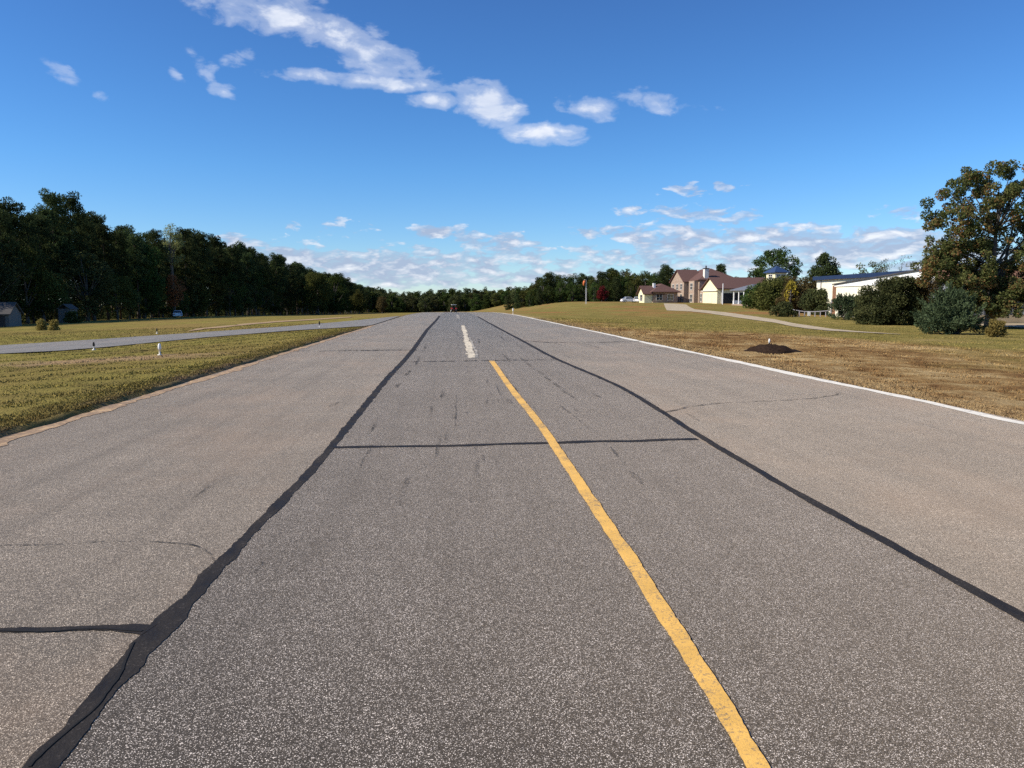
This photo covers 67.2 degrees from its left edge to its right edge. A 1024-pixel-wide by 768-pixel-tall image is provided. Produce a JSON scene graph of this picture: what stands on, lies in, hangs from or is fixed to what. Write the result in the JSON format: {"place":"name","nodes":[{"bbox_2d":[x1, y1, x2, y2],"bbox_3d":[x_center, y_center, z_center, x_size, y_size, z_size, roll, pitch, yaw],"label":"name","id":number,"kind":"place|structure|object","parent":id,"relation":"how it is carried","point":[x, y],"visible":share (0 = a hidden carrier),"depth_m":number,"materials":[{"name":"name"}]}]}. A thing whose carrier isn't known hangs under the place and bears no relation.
{"place":"outdoors","nodes":[
{"label":"outdoors","id":0,"kind":"place"},
{"bbox_2d":[0,322,365,431],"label":"grass","id":1,"kind":"structure","parent":0,"point":[209,366],"depth_m":18.98,"materials":[{"name":"green plant"}]},
{"bbox_2d":[190,317,349,330],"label":"dirt track","id":2,"kind":"structure","parent":0,"point":[263,322],"depth_m":65.96,"materials":[{"name":"soil"}]},
{"bbox_2d":[0,302,1023,437],"bbox_3d":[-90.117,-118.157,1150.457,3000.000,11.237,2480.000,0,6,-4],"label":"ground","id":3,"kind":"structure","parent":0,"point":[631,311],"depth_m":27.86,"materials":[{"name":"green plant"}]},
{"bbox_2d":[0,209,23,298],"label":"pine tree","id":4,"kind":"object","parent":3,"relation":"on","point":[7,235],"visible":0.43,"depth_m":106.82,"materials":[{"name":"green plant"}]},
{"bbox_2d":[0,302,23,326],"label":"house","id":5,"kind":"structure","parent":3,"relation":"on","point":[11,313],"depth_m":89.23,"materials":[{"name":"wood"}]},
{"bbox_2d":[0,244,32,303],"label":"broadleaf tree","id":6,"kind":"object","parent":3,"relation":"on","point":[15,266],"visible":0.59,"depth_m":105.03,"materials":[{"name":"green plant"}]},
{"bbox_2d":[0,196,38,272],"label":"pine tree","id":7,"kind":"object","parent":3,"relation":"on","point":[11,207],"visible":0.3,"depth_m":111.08,"materials":[{"name":"green plant"}]},
{"bbox_2d":[11,212,45,322],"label":"pine tree","id":8,"kind":"object","parent":3,"relation":"on","point":[28,218],"visible":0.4,"depth_m":115.11,"materials":[{"name":"green plant"}]},
{"bbox_2d":[3,245,56,323],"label":"broadleaf tree","id":9,"kind":"object","parent":3,"relation":"on","point":[27,307],"visible":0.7,"depth_m":110.90,"materials":[{"name":"green plant"}]},
{"bbox_2d":[19,214,62,317],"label":"pine tree","id":10,"kind":"object","parent":3,"relation":"on","point":[48,260],"visible":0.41,"depth_m":120.49,"materials":[{"name":"green plant"}]},
{"bbox_2d":[18,270,70,321],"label":"broadleaf tree","id":11,"kind":"object","parent":3,"relation":"on","point":[57,296],"visible":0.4,"depth_m":117.43,"materials":[{"name":"green plant"}]},
{"bbox_2d":[31,188,77,319],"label":"pine tree","id":12,"kind":"object","parent":3,"relation":"on","point":[52,200],"visible":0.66,"depth_m":124.08,"materials":[{"name":"green plant"}]},
{"bbox_2d":[41,272,75,321],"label":"broadleaf tree","id":13,"kind":"object","parent":3,"relation":"on","point":[68,286],"visible":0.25,"depth_m":121.44,"materials":[{"name":"green plant"}]},
{"bbox_2d":[57,304,77,322],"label":"garden shed","id":14,"kind":"structure","parent":3,"relation":"on","point":[62,309],"depth_m":109.92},
{"bbox_2d":[50,190,94,285],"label":"pine tree","id":15,"kind":"object","parent":3,"relation":"on","point":[71,204],"visible":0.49,"depth_m":129.14,"materials":[{"name":"green plant"}]},
{"bbox_2d":[63,311,82,322],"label":"shrub","id":16,"kind":"object","parent":3,"relation":"on","point":[71,317],"visible":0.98,"depth_m":106.10,"materials":[{"name":"green plant"}]},
{"bbox_2d":[53,248,119,320],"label":"broadleaf tree","id":17,"kind":"object","parent":3,"relation":"on","point":[85,299],"visible":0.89,"depth_m":126.80,"materials":[{"name":"green plant"}]},
{"bbox_2d":[74,221,105,319],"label":"pine tree","id":18,"kind":"object","parent":3,"relation":"on","point":[95,251],"visible":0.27,"depth_m":134.65,"materials":[{"name":"green plant"}]},
{"bbox_2d":[74,211,105,251],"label":"pine tree","id":19,"kind":"object","parent":3,"relation":"on","point":[95,218],"visible":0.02,"depth_m":150.70,"materials":[{"name":"green plant"}]},
{"bbox_2d":[67,270,124,320],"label":"broadleaf tree","id":20,"kind":"object","parent":3,"relation":"on","point":[111,294],"visible":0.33,"depth_m":131.94,"materials":[{"name":"green plant"}]},
{"bbox_2d":[83,223,124,319],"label":"pine tree","id":21,"kind":"object","parent":3,"relation":"on","point":[108,256],"visible":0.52,"depth_m":138.78,"materials":[{"name":"green plant"}]},
{"bbox_2d":[103,229,132,318],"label":"pine tree","id":22,"kind":"object","parent":3,"relation":"on","point":[122,269],"visible":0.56,"depth_m":143.41,"materials":[{"name":"green plant"}]},
{"bbox_2d":[99,273,140,319],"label":"broadleaf tree","id":23,"kind":"object","parent":3,"relation":"on","point":[130,293],"visible":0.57,"depth_m":138.21,"materials":[{"name":"green plant"}]},
{"bbox_2d":[113,283,141,318],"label":"broadleaf tree","id":24,"kind":"object","parent":3,"relation":"on","point":[126,310],"visible":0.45,"depth_m":143.27,"materials":[{"name":"green plant"}]},
{"bbox_2d":[112,239,166,317],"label":"broadleaf tree","id":25,"kind":"object","parent":3,"relation":"on","point":[151,256],"visible":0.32,"depth_m":151.41,"materials":[{"name":"green plant"}]},
{"bbox_2d":[126,233,152,318],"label":"pine tree","id":26,"kind":"object","parent":3,"relation":"on","point":[135,252],"visible":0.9,"depth_m":146.92,"materials":[{"name":"green plant"}]},
{"bbox_2d":[146,228,170,317],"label":"pine tree","id":27,"kind":"object","parent":3,"relation":"on","point":[156,237],"visible":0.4,"depth_m":160.46,"materials":[{"name":"green plant"}]},
{"bbox_2d":[156,286,173,317],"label":"broadleaf tree","id":28,"kind":"object","parent":3,"relation":"on","point":[163,310],"visible":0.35,"depth_m":163.67,"materials":[{"name":"green plant"}]},
{"bbox_2d":[157,223,184,316],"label":"pale tree","id":29,"kind":"object","parent":3,"relation":"on","point":[171,249],"visible":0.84,"depth_m":164.95,"materials":[{"name":"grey plant"}]},
{"bbox_2d":[163,274,186,316],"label":"autumn tree","id":30,"kind":"object","parent":3,"relation":"on","point":[174,293],"visible":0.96,"depth_m":162.28,"materials":[{"name":"brown plant"}]},
{"bbox_2d":[176,291,190,314],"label":"broadleaf tree","id":31,"kind":"object","parent":3,"relation":"on","point":[182,304],"visible":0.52,"depth_m":170.96,"materials":[{"name":"green plant"}]},
{"bbox_2d":[171,227,200,316],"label":"pine tree","id":32,"kind":"object","parent":3,"relation":"on","point":[187,250],"visible":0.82,"depth_m":174.81,"materials":[{"name":"green plant"}]},
{"bbox_2d":[174,273,200,316],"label":"broadleaf tree","id":33,"kind":"object","parent":3,"relation":"on","point":[194,305],"visible":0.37,"depth_m":178.05,"materials":[{"name":"green plant"}]},
{"bbox_2d":[177,241,205,283],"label":"pine tree","id":34,"kind":"object","parent":3,"relation":"on","point":[196,253],"visible":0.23,"depth_m":181.33,"materials":[{"name":"green plant"}]},
{"bbox_2d":[21,308,365,322],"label":"undergrowth","id":35,"kind":"object","parent":3,"relation":"on","point":[98,317],"visible":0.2,"depth_m":154.81,"materials":[{"name":"green plant"}]},
{"bbox_2d":[176,264,212,316],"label":"broadleaf tree","id":36,"kind":"object","parent":3,"relation":"on","point":[204,294],"visible":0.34,"depth_m":181.04,"materials":[{"name":"green plant"}]},
{"bbox_2d":[0,316,398,353],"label":"taxiway","id":37,"kind":"structure","parent":3,"relation":"on","point":[52,346],"depth_m":37.89,"materials":[{"name":"grey asphalt"}]},
{"bbox_2d":[186,229,217,315],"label":"pine tree","id":38,"kind":"object","parent":3,"relation":"on","point":[203,243],"visible":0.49,"depth_m":184.72,"materials":[{"name":"green plant"}]},
{"bbox_2d":[201,271,228,315],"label":"broadleaf tree","id":39,"kind":"object","parent":3,"relation":"on","point":[216,295],"visible":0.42,"depth_m":193.95,"materials":[{"name":"green plant"}]},
{"bbox_2d":[206,233,231,315],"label":"pine tree","id":40,"kind":"object","parent":3,"relation":"on","point":[214,240],"visible":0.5,"depth_m":203.27,"materials":[{"name":"green plant"}]},
{"bbox_2d":[208,280,231,315],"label":"broadleaf tree","id":41,"kind":"object","parent":3,"relation":"on","point":[216,307],"visible":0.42,"depth_m":199.37,"materials":[{"name":"green plant"}]},
{"bbox_2d":[217,259,236,315],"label":"broadleaf tree","id":42,"kind":"object","parent":3,"relation":"on","point":[228,270],"visible":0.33,"depth_m":205.81,"materials":[{"name":"green plant"}]},
{"bbox_2d":[224,244,245,315],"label":"pine tree","id":43,"kind":"object","parent":3,"relation":"on","point":[236,267],"visible":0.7,"depth_m":208.94,"materials":[{"name":"green plant"}]},
{"bbox_2d":[233,240,249,278],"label":"pine tree","id":44,"kind":"object","parent":3,"relation":"on","point":[240,245],"visible":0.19,"depth_m":230.07,"materials":[{"name":"green plant"}]},
{"bbox_2d":[238,252,258,314],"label":"pine tree","id":45,"kind":"object","parent":3,"relation":"on","point":[245,259],"visible":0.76,"depth_m":225.92,"materials":[{"name":"green plant"}]},
{"bbox_2d":[248,273,264,314],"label":"broadleaf tree","id":46,"kind":"object","parent":3,"relation":"on","point":[258,302],"visible":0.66,"depth_m":228.50,"materials":[{"name":"green plant"}]},
{"bbox_2d":[253,285,274,314],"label":"broadleaf tree","id":47,"kind":"object","parent":3,"relation":"on","point":[265,306],"visible":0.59,"depth_m":242.75,"materials":[{"name":"green plant"}]},
{"bbox_2d":[257,252,273,294],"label":"pine tree","id":48,"kind":"object","parent":3,"relation":"on","point":[263,256],"visible":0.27,"depth_m":258.36,"materials":[{"name":"green plant"}]},
{"bbox_2d":[266,252,288,314],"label":"pine tree","id":49,"kind":"object","parent":3,"relation":"on","point":[274,258],"visible":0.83,"depth_m":267.39,"materials":[{"name":"green plant"}]},
{"bbox_2d":[279,286,298,314],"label":"broadleaf tree","id":50,"kind":"object","parent":3,"relation":"on","point":[292,294],"visible":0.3,"depth_m":289.43,"materials":[{"name":"green plant"}]},
{"bbox_2d":[286,263,301,314],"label":"pine tree","id":51,"kind":"object","parent":3,"relation":"on","point":[292,276],"visible":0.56,"depth_m":293.69,"materials":[{"name":"green plant"}]},
{"bbox_2d":[288,265,304,314],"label":"pine tree","id":52,"kind":"object","parent":3,"relation":"on","point":[296,267],"visible":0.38,"depth_m":301.13,"materials":[{"name":"green plant"}]},
{"bbox_2d":[296,279,307,314],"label":"broadleaf tree","id":53,"kind":"object","parent":3,"relation":"on","point":[301,302],"visible":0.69,"depth_m":303.35,"materials":[{"name":"green plant"}]},
{"bbox_2d":[303,271,334,314],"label":"broadleaf tree","id":54,"kind":"object","parent":3,"relation":"on","point":[317,295],"visible":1,"depth_m":285.94,"materials":[{"name":"green plant"}]},
{"bbox_2d":[322,273,348,314],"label":"broadleaf tree","id":55,"kind":"object","parent":3,"relation":"on","point":[334,307],"visible":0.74,"depth_m":319.98,"materials":[{"name":"green plant"}]},
{"bbox_2d":[349,289,367,313],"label":"broadleaf tree","id":56,"kind":"object","parent":3,"relation":"on","point":[360,305],"visible":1,"depth_m":332.20,"materials":[{"name":"green plant"}]},
{"bbox_2d":[369,287,392,312],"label":"broadleaf tree","id":57,"kind":"object","parent":3,"relation":"on","point":[384,292],"visible":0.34,"depth_m":575.83,"materials":[{"name":"green plant"}]},
{"bbox_2d":[375,296,388,313],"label":"broadleaf tree","id":58,"kind":"object","parent":3,"relation":"on","point":[380,306],"visible":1,"depth_m":398.35,"materials":[{"name":"green plant"}]},
{"bbox_2d":[384,294,400,312],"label":"broadleaf tree","id":59,"kind":"object","parent":3,"relation":"on","point":[389,309],"visible":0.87,"depth_m":566.13,"materials":[{"name":"green plant"}]},
{"bbox_2d":[404,297,416,312],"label":"broadleaf tree","id":60,"kind":"object","parent":3,"relation":"on","point":[411,306],"visible":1,"depth_m":571.00,"materials":[{"name":"green plant"}]},
{"bbox_2d":[417,294,431,311],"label":"broadleaf tree","id":61,"kind":"object","parent":3,"relation":"on","point":[424,301],"visible":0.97,"depth_m":566.44,"materials":[{"name":"green plant"}]},
{"bbox_2d":[428,295,440,311],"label":"broadleaf tree","id":62,"kind":"object","parent":3,"relation":"on","point":[433,306],"visible":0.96,"depth_m":571.51,"materials":[{"name":"green plant"}]},
{"bbox_2d":[436,295,448,311],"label":"broadleaf tree","id":63,"kind":"object","parent":3,"relation":"on","point":[443,300],"visible":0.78,"depth_m":577.19,"materials":[{"name":"green plant"}]},
{"bbox_2d":[447,292,461,311],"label":"broadleaf tree","id":64,"kind":"object","parent":3,"relation":"on","point":[455,298],"visible":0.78,"depth_m":568.46,"materials":[{"name":"green plant"}]},
{"bbox_2d":[460,293,470,311],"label":"broadleaf tree","id":65,"kind":"object","parent":3,"relation":"on","point":[465,307],"visible":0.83,"depth_m":573.50,"materials":[{"name":"green plant"}]},
{"bbox_2d":[468,294,483,310],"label":"broadleaf tree","id":66,"kind":"object","parent":3,"relation":"on","point":[473,305],"visible":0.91,"depth_m":559.49,"materials":[{"name":"green plant"}]},
{"bbox_2d":[0,312,1023,767],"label":"runway","id":67,"kind":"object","parent":3,"relation":"on","point":[460,540],"visible":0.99,"depth_m":4.67,"materials":[{"name":"grey asphalt"}]},
{"bbox_2d":[531,277,551,303],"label":"broadleaf tree","id":68,"kind":"object","parent":3,"relation":"on","point":[540,284],"visible":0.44,"depth_m":296.08,"materials":[{"name":"green plant"}]},
{"bbox_2d":[542,285,553,303],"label":"broadleaf tree","id":69,"kind":"object","parent":3,"relation":"on","point":[548,299],"visible":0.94,"depth_m":282.93,"materials":[{"name":"green plant"}]},
{"bbox_2d":[543,274,557,303],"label":"pine tree","id":70,"kind":"object","parent":3,"relation":"on","point":[550,277],"visible":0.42,"depth_m":299.12,"materials":[{"name":"green plant"}]},
{"bbox_2d":[552,281,566,302],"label":"broadleaf tree","id":71,"kind":"object","parent":3,"relation":"on","point":[559,296],"visible":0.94,"depth_m":283.56,"materials":[{"name":"green plant"}]},
{"bbox_2d":[565,282,579,301],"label":"broadleaf tree","id":72,"kind":"object","parent":3,"relation":"on","point":[570,293],"visible":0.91,"depth_m":281.91,"materials":[{"name":"green plant"}]},
{"bbox_2d":[577,281,588,301],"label":"broadleaf tree","id":73,"kind":"object","parent":3,"relation":"on","point":[582,291],"visible":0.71,"depth_m":284.07,"materials":[{"name":"green plant"}]},
{"bbox_2d":[587,282,599,301],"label":"broadleaf tree","id":74,"kind":"object","parent":3,"relation":"on","point":[592,293],"visible":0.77,"depth_m":281.17,"materials":[{"name":"green plant"}]},
{"bbox_2d":[596,285,608,301],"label":"red tree","id":75,"kind":"object","parent":3,"relation":"on","point":[602,293],"visible":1,"depth_m":226.43,"materials":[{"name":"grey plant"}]},
{"bbox_2d":[596,271,609,301],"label":"pine tree","id":76,"kind":"object","parent":3,"relation":"on","point":[601,276],"visible":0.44,"depth_m":298.78,"materials":[{"name":"green plant"}]},
{"bbox_2d":[599,279,613,301],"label":"broadleaf tree","id":77,"kind":"object","parent":3,"relation":"on","point":[608,286],"visible":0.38,"depth_m":282.95,"materials":[{"name":"green plant"}]},
{"bbox_2d":[610,277,623,301],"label":"pine tree","id":78,"kind":"object","parent":3,"relation":"on","point":[617,290],"visible":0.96,"depth_m":287.50,"materials":[{"name":"green plant"}]},
{"bbox_2d":[622,280,636,297],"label":"broadleaf tree","id":79,"kind":"object","parent":3,"relation":"on","point":[627,293],"visible":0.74,"depth_m":283.48,"materials":[{"name":"green plant"}]},
{"bbox_2d":[628,276,644,298],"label":"broadleaf tree","id":80,"kind":"object","parent":3,"relation":"on","point":[635,282],"visible":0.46,"depth_m":299.53,"materials":[{"name":"green plant"}]},
{"bbox_2d":[636,283,680,302],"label":"house","id":81,"kind":"structure","parent":3,"relation":"on","point":[659,293],"depth_m":196.76,"materials":[{"name":"beige brick"}]},
{"bbox_2d":[669,266,763,303],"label":"brick house","id":82,"kind":"structure","parent":3,"relation":"on","point":[706,285],"depth_m":193.59,"materials":[{"name":"brown brick"}]},
{"bbox_2d":[730,284,755,305],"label":"porch house","id":83,"kind":"structure","parent":3,"relation":"on","point":[743,288],"depth_m":164.70,"materials":[{"name":"white wood"}]},
{"bbox_2d":[739,283,760,308],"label":"shrub","id":84,"kind":"object","parent":3,"relation":"on","point":[746,300],"visible":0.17,"depth_m":133.00,"materials":[{"name":"green plant"}]},
{"bbox_2d":[747,274,788,310],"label":"shrub","id":85,"kind":"object","parent":3,"relation":"on","point":[767,292],"visible":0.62,"depth_m":116.37,"materials":[{"name":"green plant"}]},
{"bbox_2d":[744,343,800,354],"bbox_3d":[8.214,-1.138,24.466,1.830,0.350,1.577,-5,8,-37],"label":"mulch mound","id":86,"kind":"object","parent":3,"relation":"on","point":[773,349],"visible":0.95,"depth_m":24.11,"materials":[{"name":"brown soil"}]},
{"bbox_2d":[747,246,802,277],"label":"oak tree","id":87,"kind":"object","parent":3,"relation":"on","point":[771,258],"visible":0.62,"depth_m":196.61,"materials":[{"name":"green plant"}]},
{"bbox_2d":[763,266,789,279],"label":"lookout tower","id":88,"kind":"structure","parent":3,"relation":"on","point":[775,272],"depth_m":133.75,"materials":[{"name":"blue metal"}]},
{"bbox_2d":[769,301,798,316],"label":"shrub","id":89,"kind":"object","parent":3,"relation":"on","point":[786,309],"visible":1,"depth_m":87.19,"materials":[{"name":"green plant"}]},
{"bbox_2d":[783,279,799,301],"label":"yellow tree","id":90,"kind":"object","parent":3,"relation":"on","point":[789,287],"visible":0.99,"depth_m":103.69,"materials":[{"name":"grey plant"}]},
{"bbox_2d":[690,309,892,333],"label":"footpath","id":91,"kind":"structure","parent":3,"relation":"on","point":[761,319],"depth_m":74.03,"materials":[{"name":"concrete"}]},
{"bbox_2d":[775,276,816,312],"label":"shrub","id":92,"kind":"object","parent":3,"relation":"on","point":[805,285],"visible":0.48,"depth_m":104.95,"materials":[{"name":"green plant"}]},
{"bbox_2d":[797,288,830,314],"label":"shrub","id":93,"kind":"object","parent":3,"relation":"on","point":[815,299],"visible":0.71,"depth_m":95.25,"materials":[{"name":"green plant"}]},
{"bbox_2d":[807,252,842,286],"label":"pine tree","id":94,"kind":"object","parent":3,"relation":"on","point":[824,266],"visible":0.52,"depth_m":152.54,"materials":[{"name":"green plant"}]},
{"bbox_2d":[826,293,861,319],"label":"juniper shrub","id":95,"kind":"object","parent":3,"relation":"on","point":[846,303],"visible":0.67,"depth_m":76.93,"materials":[{"name":"green plant"}]},
{"bbox_2d":[813,270,909,313],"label":"hangar","id":96,"kind":"structure","parent":3,"relation":"on","point":[826,282],"depth_m":92.53,"materials":[{"name":"beige metal"}]},
{"bbox_2d":[850,275,923,324],"bbox_3d":[31.869,-6.997,64.765,6.628,4.300,5.423,0,6,-4],"label":"shrub","id":97,"kind":"object","parent":3,"relation":"on","point":[892,301],"visible":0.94,"depth_m":63.47,"materials":[{"name":"green plant"}]},
{"bbox_2d":[907,275,941,321],"bbox_3d":[34.836,-7.005,64.346,3.689,4.396,2.938,0,6,-4],"label":"shrub","id":98,"kind":"object","parent":3,"relation":"on","point":[925,291],"visible":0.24,"depth_m":63.61,"materials":[{"name":"green plant"}]},
{"bbox_2d":[832,268,1023,322],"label":"hangar","id":99,"kind":"structure","parent":3,"relation":"on","point":[850,287],"depth_m":80.89,"materials":[{"name":"beige metal"}]},
{"bbox_2d":[909,282,991,334],"bbox_3d":[25.876,-4.486,45.147,4.740,3.406,3.906,0,6,-4],"label":"juniper shrub","id":100,"kind":"object","parent":3,"relation":"on","point":[952,314],"visible":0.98,"depth_m":44.54,"materials":[{"name":"green plant"}]},
{"bbox_2d":[910,159,1023,326],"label":"maple tree","id":101,"kind":"object","parent":3,"relation":"on","point":[1002,295],"visible":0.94,"depth_m":56.27,"materials":[{"name":"green plant"}]},
{"bbox_2d":[984,318,1007,336],"bbox_3d":[25.598,-2.936,40.723,1.180,1.149,1.047,0,6,-4],"label":"shrub","id":102,"kind":"object","parent":3,"relation":"on","point":[996,328],"visible":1,"depth_m":40.54,"materials":[{"name":"yellow plant"}]},
{"bbox_2d":[0,0,1023,304],"label":"sky","id":103,"kind":"structure","parent":0,"point":[399,146],"materials":[{"name":"blue"}]},
{"bbox_2d":[664,303,692,310],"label":"driveway","id":104,"kind":"structure","parent":0,"point":[677,307],"depth_m":143.63,"materials":[{"name":"concrete"}]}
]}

